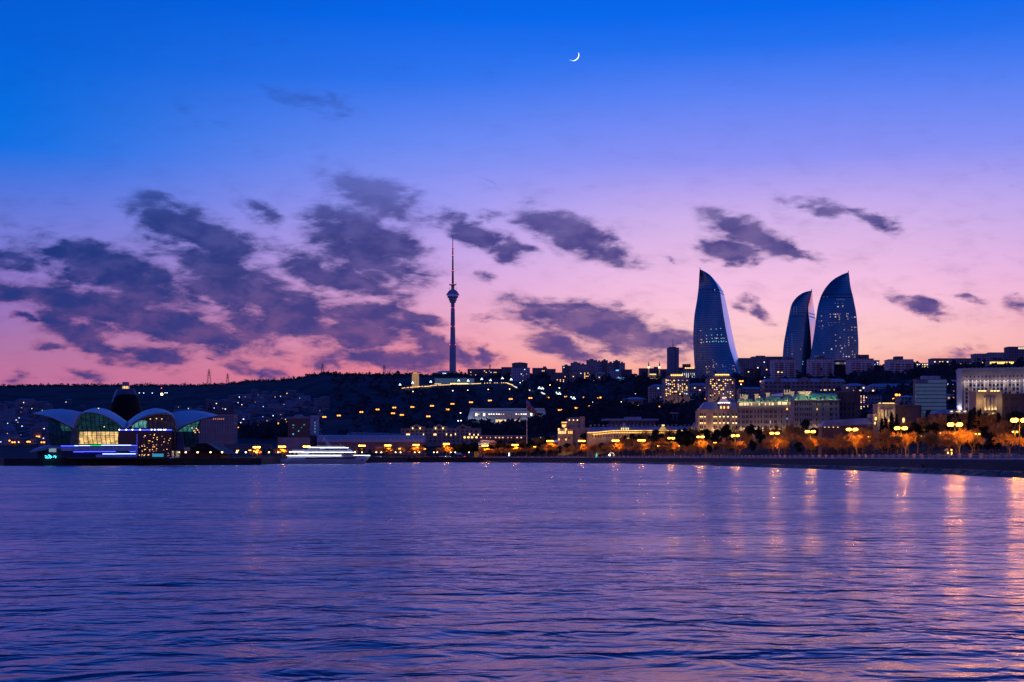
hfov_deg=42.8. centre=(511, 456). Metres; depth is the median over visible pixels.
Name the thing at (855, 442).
bare tree
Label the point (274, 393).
hillside house
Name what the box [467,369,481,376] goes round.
apartment block
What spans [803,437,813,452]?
bare tree
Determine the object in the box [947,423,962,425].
street lamp
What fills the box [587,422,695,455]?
long palace
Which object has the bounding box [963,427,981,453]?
bare tree
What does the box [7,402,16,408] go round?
hillside house
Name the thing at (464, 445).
evergreen tree
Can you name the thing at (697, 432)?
bare tree
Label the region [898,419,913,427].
bare tree
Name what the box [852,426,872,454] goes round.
bare tree
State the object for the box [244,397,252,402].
hillside house
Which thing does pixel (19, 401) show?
hillside house
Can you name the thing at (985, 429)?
evergreen tree
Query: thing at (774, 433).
street lamp
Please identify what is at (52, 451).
shell pavilion
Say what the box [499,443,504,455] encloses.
evergreen tree
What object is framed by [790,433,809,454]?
bare tree
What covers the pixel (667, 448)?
bare tree
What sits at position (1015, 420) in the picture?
street lamp
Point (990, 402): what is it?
ornate house
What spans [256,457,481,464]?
quay deck
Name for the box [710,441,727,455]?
bare tree
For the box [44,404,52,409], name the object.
hillside house
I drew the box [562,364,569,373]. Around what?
apartment block
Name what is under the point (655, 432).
evergreen tree
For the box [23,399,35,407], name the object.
hillside house
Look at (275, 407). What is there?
hillside house
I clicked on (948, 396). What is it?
apartment block
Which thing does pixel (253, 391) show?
hillside house
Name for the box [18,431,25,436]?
hillside house
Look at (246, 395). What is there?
hillside house
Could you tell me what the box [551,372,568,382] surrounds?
apartment block
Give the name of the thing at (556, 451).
blue glass dome
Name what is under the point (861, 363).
apartment block
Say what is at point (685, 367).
apartment block
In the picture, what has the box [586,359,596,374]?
apartment block
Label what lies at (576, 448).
bare tree
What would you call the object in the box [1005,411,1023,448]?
evergreen tree
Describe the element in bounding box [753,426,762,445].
evergreen tree
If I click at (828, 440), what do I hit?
bare tree
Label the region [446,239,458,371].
television tower
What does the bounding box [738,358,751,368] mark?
apartment block
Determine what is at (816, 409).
green roofed hotel wing
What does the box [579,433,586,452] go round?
evergreen tree
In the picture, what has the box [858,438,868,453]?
bare tree
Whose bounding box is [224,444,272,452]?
shed
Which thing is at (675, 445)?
bare tree
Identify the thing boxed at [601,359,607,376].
apartment block
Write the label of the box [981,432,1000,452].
evergreen tree
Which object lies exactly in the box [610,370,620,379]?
apartment block
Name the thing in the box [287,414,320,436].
glass office
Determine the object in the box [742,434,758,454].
bare tree
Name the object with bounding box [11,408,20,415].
hillside house
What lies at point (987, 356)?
apartment block
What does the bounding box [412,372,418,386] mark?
memorial tower
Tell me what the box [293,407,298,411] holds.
hillside house
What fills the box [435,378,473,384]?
glass pavilion
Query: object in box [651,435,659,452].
evergreen tree
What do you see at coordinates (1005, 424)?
bare tree
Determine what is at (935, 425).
evergreen tree
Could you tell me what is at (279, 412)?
hillside house
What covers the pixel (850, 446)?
bare tree
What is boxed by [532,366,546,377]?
apartment block
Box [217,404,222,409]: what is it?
hillside house
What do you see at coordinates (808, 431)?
street lamp
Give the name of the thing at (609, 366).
apartment block
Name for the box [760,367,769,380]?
apartment block
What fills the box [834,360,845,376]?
apartment block
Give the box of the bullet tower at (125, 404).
[109,382,141,444]
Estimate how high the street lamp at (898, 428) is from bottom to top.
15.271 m
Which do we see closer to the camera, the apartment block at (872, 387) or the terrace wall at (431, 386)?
the apartment block at (872, 387)
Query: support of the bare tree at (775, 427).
on the hills
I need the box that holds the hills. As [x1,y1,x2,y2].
[0,373,1023,457]
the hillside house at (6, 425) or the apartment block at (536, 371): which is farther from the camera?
the apartment block at (536, 371)
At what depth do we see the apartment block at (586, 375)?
2490.00 m
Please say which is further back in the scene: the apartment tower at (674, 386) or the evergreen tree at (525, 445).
the apartment tower at (674, 386)
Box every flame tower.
[693,269,741,379]
[783,289,815,375]
[810,271,858,359]
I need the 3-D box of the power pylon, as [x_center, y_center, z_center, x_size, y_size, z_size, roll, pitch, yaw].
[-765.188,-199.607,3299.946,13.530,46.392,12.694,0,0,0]
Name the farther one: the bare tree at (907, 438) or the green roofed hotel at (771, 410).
the green roofed hotel at (771, 410)
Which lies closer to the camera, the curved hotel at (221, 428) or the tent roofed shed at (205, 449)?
the tent roofed shed at (205, 449)
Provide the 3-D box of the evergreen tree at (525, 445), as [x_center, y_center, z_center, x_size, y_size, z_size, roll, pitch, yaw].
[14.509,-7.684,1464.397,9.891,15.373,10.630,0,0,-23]
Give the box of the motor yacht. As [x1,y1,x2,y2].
[280,432,370,463]
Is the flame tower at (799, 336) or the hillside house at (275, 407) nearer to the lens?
the flame tower at (799, 336)
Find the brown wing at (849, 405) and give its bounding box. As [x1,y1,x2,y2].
[835,391,860,426]
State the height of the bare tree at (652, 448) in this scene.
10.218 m
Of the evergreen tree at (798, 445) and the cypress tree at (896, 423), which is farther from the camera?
the evergreen tree at (798, 445)
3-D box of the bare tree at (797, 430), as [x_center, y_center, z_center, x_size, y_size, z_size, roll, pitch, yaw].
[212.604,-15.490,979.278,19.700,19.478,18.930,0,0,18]
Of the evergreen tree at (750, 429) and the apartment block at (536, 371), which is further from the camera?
the apartment block at (536, 371)
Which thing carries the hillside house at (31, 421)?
on the hills
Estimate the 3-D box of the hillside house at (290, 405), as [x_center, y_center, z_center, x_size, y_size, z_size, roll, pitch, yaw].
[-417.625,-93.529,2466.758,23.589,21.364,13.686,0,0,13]
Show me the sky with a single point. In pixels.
(241, 189)
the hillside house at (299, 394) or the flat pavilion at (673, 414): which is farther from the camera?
the hillside house at (299, 394)
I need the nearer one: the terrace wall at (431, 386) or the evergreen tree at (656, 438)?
the evergreen tree at (656, 438)
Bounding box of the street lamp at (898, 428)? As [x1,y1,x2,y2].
[894,427,907,429]
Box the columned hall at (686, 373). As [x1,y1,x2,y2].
[678,369,695,377]
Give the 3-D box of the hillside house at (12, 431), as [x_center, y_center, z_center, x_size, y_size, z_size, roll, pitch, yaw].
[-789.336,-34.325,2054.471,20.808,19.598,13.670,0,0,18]
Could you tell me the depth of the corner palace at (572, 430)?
1441.00 m
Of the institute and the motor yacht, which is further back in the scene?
the institute
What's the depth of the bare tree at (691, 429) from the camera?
1264.02 m
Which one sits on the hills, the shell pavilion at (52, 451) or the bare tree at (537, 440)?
the bare tree at (537, 440)
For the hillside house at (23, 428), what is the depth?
2162.14 m
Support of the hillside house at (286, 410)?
on the hills
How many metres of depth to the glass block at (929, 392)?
1009.40 m
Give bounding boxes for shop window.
[152,454,163,456]
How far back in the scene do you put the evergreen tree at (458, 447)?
1512.60 m
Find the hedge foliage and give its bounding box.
[605,453,1023,457]
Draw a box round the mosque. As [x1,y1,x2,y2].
[648,361,660,378]
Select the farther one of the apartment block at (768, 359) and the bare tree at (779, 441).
the apartment block at (768, 359)
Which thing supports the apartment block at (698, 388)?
on the hills
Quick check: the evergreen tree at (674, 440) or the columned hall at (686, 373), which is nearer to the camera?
the evergreen tree at (674, 440)
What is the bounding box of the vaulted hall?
[308,435,425,454]
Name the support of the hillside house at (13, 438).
on the hills
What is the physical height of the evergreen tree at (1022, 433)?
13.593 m
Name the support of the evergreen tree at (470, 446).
on the hills
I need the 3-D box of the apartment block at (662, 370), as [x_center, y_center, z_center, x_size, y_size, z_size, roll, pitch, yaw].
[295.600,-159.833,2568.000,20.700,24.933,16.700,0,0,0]
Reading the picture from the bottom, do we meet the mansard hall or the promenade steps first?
the promenade steps
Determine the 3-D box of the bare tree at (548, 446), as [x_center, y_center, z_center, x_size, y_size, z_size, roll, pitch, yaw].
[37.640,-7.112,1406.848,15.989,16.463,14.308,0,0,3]
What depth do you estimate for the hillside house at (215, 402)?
2676.24 m
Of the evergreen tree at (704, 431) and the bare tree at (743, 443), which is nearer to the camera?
the bare tree at (743, 443)
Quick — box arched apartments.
[401,424,481,446]
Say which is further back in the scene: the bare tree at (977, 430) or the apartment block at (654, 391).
the apartment block at (654, 391)
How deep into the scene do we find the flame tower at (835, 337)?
2185.56 m
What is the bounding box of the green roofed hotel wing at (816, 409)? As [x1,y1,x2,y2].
[789,391,840,439]
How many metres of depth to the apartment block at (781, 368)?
1930.00 m
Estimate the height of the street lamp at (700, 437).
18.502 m
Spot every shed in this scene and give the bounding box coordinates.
[169,443,235,457]
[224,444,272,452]
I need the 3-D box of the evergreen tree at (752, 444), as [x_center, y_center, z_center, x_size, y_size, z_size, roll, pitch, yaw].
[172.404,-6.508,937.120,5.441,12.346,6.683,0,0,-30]
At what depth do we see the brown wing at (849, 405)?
1125.00 m
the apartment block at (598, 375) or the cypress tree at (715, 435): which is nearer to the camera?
the cypress tree at (715, 435)
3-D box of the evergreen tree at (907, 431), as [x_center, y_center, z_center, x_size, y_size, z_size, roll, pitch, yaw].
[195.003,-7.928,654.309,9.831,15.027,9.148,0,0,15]
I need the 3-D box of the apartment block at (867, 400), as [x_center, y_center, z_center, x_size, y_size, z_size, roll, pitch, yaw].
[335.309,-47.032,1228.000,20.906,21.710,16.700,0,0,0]
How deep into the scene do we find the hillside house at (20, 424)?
2227.55 m
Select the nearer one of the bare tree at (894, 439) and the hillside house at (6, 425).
the bare tree at (894, 439)
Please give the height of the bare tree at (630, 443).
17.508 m
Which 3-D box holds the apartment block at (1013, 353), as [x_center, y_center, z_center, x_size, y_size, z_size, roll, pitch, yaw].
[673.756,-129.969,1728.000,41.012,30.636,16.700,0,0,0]
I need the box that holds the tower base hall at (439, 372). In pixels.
[432,371,458,374]
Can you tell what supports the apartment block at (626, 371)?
on the hills
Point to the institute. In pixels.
(776, 385)
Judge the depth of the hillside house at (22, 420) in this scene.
2290.85 m
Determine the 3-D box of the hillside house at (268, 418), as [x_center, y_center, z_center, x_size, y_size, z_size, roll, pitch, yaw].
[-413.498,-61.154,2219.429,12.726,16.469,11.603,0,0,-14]
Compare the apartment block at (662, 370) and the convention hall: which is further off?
the apartment block at (662, 370)
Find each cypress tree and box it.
[678,429,681,449]
[713,429,717,449]
[878,418,883,451]
[883,417,888,451]
[889,412,894,451]
[892,414,899,451]
[945,415,951,448]
[966,409,971,450]
[968,407,976,450]
[973,408,983,450]
[995,412,1002,450]
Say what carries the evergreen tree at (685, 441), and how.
on the hills
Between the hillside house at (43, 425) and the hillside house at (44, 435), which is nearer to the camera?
the hillside house at (44, 435)
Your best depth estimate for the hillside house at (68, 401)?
2919.28 m
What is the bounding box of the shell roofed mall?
[33,408,216,456]
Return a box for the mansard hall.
[818,418,872,454]
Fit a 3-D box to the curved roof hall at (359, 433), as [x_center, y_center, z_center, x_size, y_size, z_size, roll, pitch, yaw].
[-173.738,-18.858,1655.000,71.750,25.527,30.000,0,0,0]
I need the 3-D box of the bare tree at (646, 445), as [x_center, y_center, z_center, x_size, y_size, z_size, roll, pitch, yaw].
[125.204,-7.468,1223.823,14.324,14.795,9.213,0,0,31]
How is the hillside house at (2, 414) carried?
on the hills
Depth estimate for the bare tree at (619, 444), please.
1287.74 m
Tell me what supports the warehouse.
on the hills
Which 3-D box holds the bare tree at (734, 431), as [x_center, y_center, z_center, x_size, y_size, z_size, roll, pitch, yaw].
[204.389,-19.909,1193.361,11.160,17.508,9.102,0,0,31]
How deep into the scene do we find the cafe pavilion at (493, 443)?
1492.00 m
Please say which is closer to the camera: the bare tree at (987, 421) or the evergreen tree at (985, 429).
the bare tree at (987, 421)
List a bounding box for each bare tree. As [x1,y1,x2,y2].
[378,447,389,452]
[415,447,425,456]
[504,447,516,455]
[531,437,542,446]
[540,443,553,455]
[561,447,571,455]
[572,446,583,452]
[588,445,602,455]
[606,446,616,453]
[613,442,624,455]
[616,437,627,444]
[618,445,626,455]
[626,437,633,445]
[632,444,645,453]
[640,441,650,453]
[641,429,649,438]
[647,446,655,455]
[654,436,666,452]
[657,443,663,452]
[662,445,671,455]
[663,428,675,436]
[672,442,678,455]
[675,444,688,455]
[687,426,697,433]
[688,444,701,456]
[693,428,702,434]
[694,439,714,454]
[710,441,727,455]
[720,438,734,451]
[731,427,741,439]
[734,430,747,440]
[734,444,744,451]
[737,441,746,454]
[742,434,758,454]
[761,427,777,441]
[762,439,775,454]
[763,435,780,453]
[769,425,779,437]
[771,438,788,454]
[776,423,796,436]
[778,442,790,453]
[779,432,798,454]
[783,425,806,442]
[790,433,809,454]
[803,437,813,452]
[811,438,824,454]
[817,437,836,454]
[829,440,844,454]
[834,432,844,454]
[839,434,854,456]
[844,444,865,451]
[847,431,856,454]
[847,434,864,454]
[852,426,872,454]
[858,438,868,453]
[862,430,880,454]
[874,439,894,454]
[878,428,896,453]
[885,435,905,457]
[891,431,919,453]
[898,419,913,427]
[898,437,917,453]
[913,414,929,448]
[918,432,938,454]
[927,434,947,454]
[928,413,959,447]
[937,432,959,454]
[939,428,978,453]
[951,413,968,447]
[951,440,960,453]
[960,430,984,453]
[961,418,989,429]
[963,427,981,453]
[974,410,1009,427]
[986,422,1006,452]
[992,431,1020,452]
[996,419,1022,452]
[1014,437,1023,445]
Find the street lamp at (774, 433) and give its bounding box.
[770,432,778,454]
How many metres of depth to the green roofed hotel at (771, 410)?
1190.46 m
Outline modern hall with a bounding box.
[601,417,658,431]
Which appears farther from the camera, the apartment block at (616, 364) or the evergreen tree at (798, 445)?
the apartment block at (616, 364)
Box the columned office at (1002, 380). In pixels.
[956,367,1023,412]
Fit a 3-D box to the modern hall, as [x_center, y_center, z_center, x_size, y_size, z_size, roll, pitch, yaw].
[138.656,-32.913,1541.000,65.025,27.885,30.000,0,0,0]
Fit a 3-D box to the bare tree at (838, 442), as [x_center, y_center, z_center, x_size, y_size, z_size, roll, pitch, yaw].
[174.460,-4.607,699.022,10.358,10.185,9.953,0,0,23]
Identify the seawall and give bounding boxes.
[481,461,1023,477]
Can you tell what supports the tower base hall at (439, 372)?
on the hills
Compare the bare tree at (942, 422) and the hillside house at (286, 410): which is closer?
the bare tree at (942, 422)
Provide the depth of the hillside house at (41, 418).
2315.17 m
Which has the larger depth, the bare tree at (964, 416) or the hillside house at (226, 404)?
the hillside house at (226, 404)
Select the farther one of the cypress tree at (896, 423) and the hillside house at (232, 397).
the hillside house at (232, 397)
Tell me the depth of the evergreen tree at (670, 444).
1134.23 m
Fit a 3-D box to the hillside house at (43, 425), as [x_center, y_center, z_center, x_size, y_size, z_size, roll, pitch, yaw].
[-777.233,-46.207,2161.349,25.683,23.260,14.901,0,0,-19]
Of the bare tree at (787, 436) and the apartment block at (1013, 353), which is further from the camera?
the apartment block at (1013, 353)
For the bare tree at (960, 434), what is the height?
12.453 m
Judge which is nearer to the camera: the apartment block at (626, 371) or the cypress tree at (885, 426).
the cypress tree at (885, 426)
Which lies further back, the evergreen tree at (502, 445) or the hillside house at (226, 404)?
the hillside house at (226, 404)
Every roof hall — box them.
[346,432,401,434]
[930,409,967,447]
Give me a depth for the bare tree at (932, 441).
558.13 m
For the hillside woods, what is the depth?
1931.59 m
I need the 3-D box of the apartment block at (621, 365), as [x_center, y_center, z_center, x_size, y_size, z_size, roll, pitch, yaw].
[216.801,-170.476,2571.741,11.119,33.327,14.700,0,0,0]
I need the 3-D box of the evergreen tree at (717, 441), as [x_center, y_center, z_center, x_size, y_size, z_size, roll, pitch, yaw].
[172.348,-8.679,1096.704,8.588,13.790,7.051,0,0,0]
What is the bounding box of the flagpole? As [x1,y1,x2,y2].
[526,400,537,455]
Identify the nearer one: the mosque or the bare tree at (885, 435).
the bare tree at (885, 435)
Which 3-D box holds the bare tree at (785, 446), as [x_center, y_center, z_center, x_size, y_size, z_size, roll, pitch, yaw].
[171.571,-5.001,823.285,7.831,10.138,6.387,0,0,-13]
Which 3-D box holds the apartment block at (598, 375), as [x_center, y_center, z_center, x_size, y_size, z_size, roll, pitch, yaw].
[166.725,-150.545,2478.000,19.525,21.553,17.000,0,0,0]
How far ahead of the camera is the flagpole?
1474.80 m
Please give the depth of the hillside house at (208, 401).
2680.00 m
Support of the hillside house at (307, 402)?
on the hills
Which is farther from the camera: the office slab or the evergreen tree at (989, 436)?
the office slab
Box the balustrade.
[483,453,1023,459]
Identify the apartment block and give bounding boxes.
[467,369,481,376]
[482,369,500,376]
[501,367,511,376]
[511,368,529,381]
[512,362,527,367]
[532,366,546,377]
[547,369,555,375]
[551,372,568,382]
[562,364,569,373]
[569,371,582,381]
[570,362,580,370]
[579,363,585,371]
[582,372,590,380]
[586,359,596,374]
[595,372,604,380]
[596,360,600,371]
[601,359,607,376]
[607,362,612,375]
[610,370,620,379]
[613,360,619,369]
[619,362,624,369]
[620,369,631,377]
[639,367,657,374]
[648,384,661,402]
[658,369,666,375]
[679,364,694,371]
[689,383,704,399]
[737,387,759,401]
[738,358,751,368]
[742,369,752,380]
[750,356,765,368]
[753,366,763,379]
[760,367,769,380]
[766,357,782,366]
[770,357,795,378]
[806,356,833,378]
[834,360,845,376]
[841,383,865,390]
[845,355,873,376]
[860,395,881,412]
[864,384,908,391]
[884,356,913,376]
[895,395,912,404]
[928,358,970,364]
[946,394,954,404]
[970,352,1003,365]
[1004,347,1023,360]
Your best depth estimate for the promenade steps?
619.43 m
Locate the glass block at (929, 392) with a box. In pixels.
[913,376,946,422]
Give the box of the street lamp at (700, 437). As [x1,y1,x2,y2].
[697,436,703,456]
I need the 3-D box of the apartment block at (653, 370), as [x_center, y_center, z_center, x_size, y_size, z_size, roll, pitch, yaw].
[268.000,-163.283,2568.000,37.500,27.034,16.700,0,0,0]
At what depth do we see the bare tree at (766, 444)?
812.56 m
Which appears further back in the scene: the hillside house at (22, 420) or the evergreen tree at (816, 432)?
the hillside house at (22, 420)
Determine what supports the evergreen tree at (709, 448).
on the hills
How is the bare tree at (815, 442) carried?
on the hills
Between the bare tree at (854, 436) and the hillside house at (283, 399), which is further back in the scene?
the hillside house at (283, 399)
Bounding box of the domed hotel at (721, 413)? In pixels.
[696,397,736,437]
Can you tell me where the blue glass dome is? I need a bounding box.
[553,440,557,455]
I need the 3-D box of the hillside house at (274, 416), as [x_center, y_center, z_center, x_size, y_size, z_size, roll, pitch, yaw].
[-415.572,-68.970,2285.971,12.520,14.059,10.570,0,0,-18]
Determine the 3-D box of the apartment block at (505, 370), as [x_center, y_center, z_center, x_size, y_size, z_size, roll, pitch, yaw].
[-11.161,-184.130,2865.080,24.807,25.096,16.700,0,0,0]
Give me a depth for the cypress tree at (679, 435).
1244.56 m
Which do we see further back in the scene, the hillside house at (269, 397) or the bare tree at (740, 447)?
the hillside house at (269, 397)
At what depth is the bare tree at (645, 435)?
1355.62 m
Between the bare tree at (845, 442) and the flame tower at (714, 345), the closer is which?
the bare tree at (845, 442)
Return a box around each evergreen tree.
[422,445,429,455]
[454,444,462,452]
[460,442,466,451]
[467,443,474,452]
[470,443,478,450]
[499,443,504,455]
[523,443,527,455]
[562,443,570,448]
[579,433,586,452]
[651,429,659,435]
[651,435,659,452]
[664,438,671,453]
[665,442,672,456]
[671,437,680,451]
[681,427,690,435]
[681,436,688,452]
[689,436,695,454]
[700,428,712,440]
[706,444,711,454]
[711,429,720,438]
[712,439,720,453]
[718,424,731,438]
[744,424,754,437]
[748,439,756,450]
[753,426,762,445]
[757,434,765,451]
[793,442,802,454]
[796,419,809,435]
[807,441,815,454]
[809,428,817,447]
[893,426,911,453]
[910,422,923,453]
[922,425,937,453]
[930,422,939,449]
[947,428,966,453]
[950,411,960,445]
[981,413,992,442]
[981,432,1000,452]
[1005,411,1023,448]
[1020,426,1023,437]
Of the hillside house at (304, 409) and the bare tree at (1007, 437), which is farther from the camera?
the hillside house at (304, 409)
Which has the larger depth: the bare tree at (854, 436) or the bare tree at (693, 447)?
the bare tree at (693, 447)
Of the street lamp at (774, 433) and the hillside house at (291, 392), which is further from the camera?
the hillside house at (291, 392)
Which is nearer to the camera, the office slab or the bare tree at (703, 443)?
the bare tree at (703, 443)
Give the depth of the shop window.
908.22 m
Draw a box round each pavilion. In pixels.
[30,445,67,457]
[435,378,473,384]
[479,440,496,456]
[669,412,679,420]
[985,360,1015,367]
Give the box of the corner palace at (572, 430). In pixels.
[557,416,588,455]
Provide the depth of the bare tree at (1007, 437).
455.73 m
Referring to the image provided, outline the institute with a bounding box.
[760,377,844,401]
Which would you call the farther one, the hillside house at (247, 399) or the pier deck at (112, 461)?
the hillside house at (247, 399)
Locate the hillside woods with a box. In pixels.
[0,357,1023,442]
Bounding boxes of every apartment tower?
[662,374,688,403]
[705,373,734,401]
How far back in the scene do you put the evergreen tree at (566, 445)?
1429.63 m
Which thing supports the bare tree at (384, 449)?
on the quay deck at (270, 460)
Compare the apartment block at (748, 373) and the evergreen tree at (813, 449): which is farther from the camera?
the apartment block at (748, 373)
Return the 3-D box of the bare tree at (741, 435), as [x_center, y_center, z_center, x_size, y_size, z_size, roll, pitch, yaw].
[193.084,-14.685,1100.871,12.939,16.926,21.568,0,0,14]
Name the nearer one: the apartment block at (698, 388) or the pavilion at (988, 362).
the pavilion at (988, 362)
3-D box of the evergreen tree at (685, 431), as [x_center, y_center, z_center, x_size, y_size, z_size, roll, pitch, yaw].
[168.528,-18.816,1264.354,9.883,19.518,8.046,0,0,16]
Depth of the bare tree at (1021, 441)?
448.90 m
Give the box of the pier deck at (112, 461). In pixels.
[0,458,260,465]
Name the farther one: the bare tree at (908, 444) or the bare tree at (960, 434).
the bare tree at (908, 444)
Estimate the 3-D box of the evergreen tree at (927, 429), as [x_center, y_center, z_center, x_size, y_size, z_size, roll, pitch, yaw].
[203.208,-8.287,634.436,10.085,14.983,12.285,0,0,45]
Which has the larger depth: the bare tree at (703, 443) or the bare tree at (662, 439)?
the bare tree at (662, 439)
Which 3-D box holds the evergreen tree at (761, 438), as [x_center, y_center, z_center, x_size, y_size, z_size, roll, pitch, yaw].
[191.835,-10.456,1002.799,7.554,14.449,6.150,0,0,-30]
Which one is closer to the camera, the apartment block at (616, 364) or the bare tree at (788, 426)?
the bare tree at (788, 426)
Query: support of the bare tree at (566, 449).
on the hills
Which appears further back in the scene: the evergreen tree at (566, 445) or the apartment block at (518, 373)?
the apartment block at (518, 373)
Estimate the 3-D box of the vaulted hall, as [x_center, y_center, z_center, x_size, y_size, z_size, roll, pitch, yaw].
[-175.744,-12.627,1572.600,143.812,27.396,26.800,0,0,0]
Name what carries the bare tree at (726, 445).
on the hills
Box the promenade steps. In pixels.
[482,458,1023,470]
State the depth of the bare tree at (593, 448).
1347.68 m
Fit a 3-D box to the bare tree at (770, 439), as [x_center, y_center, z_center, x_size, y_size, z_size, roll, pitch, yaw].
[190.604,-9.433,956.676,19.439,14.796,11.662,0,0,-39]
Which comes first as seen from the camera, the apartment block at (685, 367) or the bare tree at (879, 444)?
the bare tree at (879, 444)
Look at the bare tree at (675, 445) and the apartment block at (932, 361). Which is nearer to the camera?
the bare tree at (675, 445)
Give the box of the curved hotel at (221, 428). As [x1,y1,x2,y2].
[199,410,237,445]
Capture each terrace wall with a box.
[402,386,419,389]
[420,384,450,387]
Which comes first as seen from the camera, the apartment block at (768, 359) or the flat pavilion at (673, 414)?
the flat pavilion at (673, 414)
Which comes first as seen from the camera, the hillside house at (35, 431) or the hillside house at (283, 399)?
the hillside house at (35, 431)
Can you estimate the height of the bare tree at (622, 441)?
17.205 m
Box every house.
[0,404,6,410]
[0,411,11,418]
[0,424,13,426]
[0,437,8,445]
[2,429,17,434]
[3,409,14,413]
[4,414,18,420]
[6,435,18,442]
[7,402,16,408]
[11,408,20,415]
[16,399,24,406]
[17,422,30,428]
[17,437,26,443]
[18,418,26,422]
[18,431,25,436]
[20,426,30,430]
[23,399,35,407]
[27,419,33,425]
[30,426,41,438]
[30,437,39,443]
[33,401,42,408]
[34,422,47,429]
[38,439,46,444]
[39,416,44,421]
[42,433,48,438]
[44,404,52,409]
[65,399,71,403]
[206,399,211,404]
[211,400,220,406]
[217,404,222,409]
[223,400,230,409]
[228,395,237,400]
[235,394,242,400]
[237,413,249,420]
[238,407,245,412]
[242,394,252,400]
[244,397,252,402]
[244,409,252,417]
[248,406,258,416]
[251,389,258,397]
[254,399,263,405]
[257,412,265,416]
[261,407,272,412]
[264,395,273,400]
[265,416,271,421]
[269,403,283,412]
[271,414,277,420]
[272,391,277,396]
[276,410,283,415]
[280,396,289,402]
[281,408,289,414]
[284,402,297,410]
[286,390,295,395]
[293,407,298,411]
[295,393,304,398]
[295,398,306,406]
[301,407,308,411]
[303,400,311,404]
[309,407,318,412]
[314,400,319,406]
[320,396,329,407]
[622,397,645,403]
[867,403,921,449]
[969,390,1023,443]
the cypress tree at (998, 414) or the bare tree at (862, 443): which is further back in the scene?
the bare tree at (862, 443)
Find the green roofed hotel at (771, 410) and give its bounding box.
[737,384,794,441]
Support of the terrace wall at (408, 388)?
on the hills
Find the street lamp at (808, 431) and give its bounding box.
[805,430,815,455]
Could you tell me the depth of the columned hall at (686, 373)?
2314.77 m
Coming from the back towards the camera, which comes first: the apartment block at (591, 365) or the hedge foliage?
the apartment block at (591, 365)
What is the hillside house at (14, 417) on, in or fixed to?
on the hills
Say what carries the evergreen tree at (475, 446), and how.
on the hills
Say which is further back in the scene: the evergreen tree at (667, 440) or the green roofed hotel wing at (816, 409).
the evergreen tree at (667, 440)
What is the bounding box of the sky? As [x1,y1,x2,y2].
[0,0,1023,385]
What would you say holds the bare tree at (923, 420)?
on the hills
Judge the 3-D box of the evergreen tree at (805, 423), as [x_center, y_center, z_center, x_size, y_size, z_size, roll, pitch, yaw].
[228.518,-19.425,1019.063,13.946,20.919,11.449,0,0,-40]
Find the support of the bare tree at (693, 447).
on the hills
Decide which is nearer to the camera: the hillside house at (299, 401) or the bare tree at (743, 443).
the bare tree at (743, 443)
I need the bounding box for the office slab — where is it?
[667,347,678,373]
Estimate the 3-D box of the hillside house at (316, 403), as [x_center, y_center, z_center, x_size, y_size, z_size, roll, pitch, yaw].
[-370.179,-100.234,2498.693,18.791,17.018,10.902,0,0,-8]
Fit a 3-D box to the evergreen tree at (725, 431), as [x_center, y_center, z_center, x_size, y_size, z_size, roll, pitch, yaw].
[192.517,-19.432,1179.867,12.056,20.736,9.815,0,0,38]
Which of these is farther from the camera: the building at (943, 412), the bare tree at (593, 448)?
the bare tree at (593, 448)
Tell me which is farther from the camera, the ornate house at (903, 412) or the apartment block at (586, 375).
the apartment block at (586, 375)
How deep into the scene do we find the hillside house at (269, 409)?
2389.61 m
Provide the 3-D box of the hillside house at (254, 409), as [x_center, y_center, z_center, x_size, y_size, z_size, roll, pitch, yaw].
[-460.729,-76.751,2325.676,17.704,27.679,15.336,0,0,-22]
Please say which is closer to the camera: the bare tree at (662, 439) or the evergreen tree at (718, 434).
the evergreen tree at (718, 434)
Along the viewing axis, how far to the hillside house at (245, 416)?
2231.09 m
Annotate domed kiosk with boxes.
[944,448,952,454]
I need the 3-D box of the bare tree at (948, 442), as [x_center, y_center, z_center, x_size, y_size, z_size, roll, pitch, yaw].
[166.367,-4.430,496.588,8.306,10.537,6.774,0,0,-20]
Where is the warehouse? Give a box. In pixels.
[278,437,309,453]
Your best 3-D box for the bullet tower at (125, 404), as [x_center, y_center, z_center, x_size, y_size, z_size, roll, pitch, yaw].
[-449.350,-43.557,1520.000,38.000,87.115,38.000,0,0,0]
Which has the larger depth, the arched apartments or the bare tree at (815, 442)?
the arched apartments
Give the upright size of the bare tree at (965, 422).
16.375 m
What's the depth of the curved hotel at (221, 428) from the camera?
1800.00 m
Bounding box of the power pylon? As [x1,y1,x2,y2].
[206,369,211,384]
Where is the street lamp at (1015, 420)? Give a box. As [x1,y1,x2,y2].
[1010,418,1023,454]
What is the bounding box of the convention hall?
[467,408,545,423]
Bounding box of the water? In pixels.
[0,462,1023,681]
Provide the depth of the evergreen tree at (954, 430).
602.07 m
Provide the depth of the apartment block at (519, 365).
2836.74 m
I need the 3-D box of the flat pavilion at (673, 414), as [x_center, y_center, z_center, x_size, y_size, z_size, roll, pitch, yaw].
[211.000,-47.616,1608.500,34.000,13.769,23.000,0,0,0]
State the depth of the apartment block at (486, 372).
2883.64 m
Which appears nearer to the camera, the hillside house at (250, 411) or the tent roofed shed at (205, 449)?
the tent roofed shed at (205, 449)
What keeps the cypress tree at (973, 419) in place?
on the hills

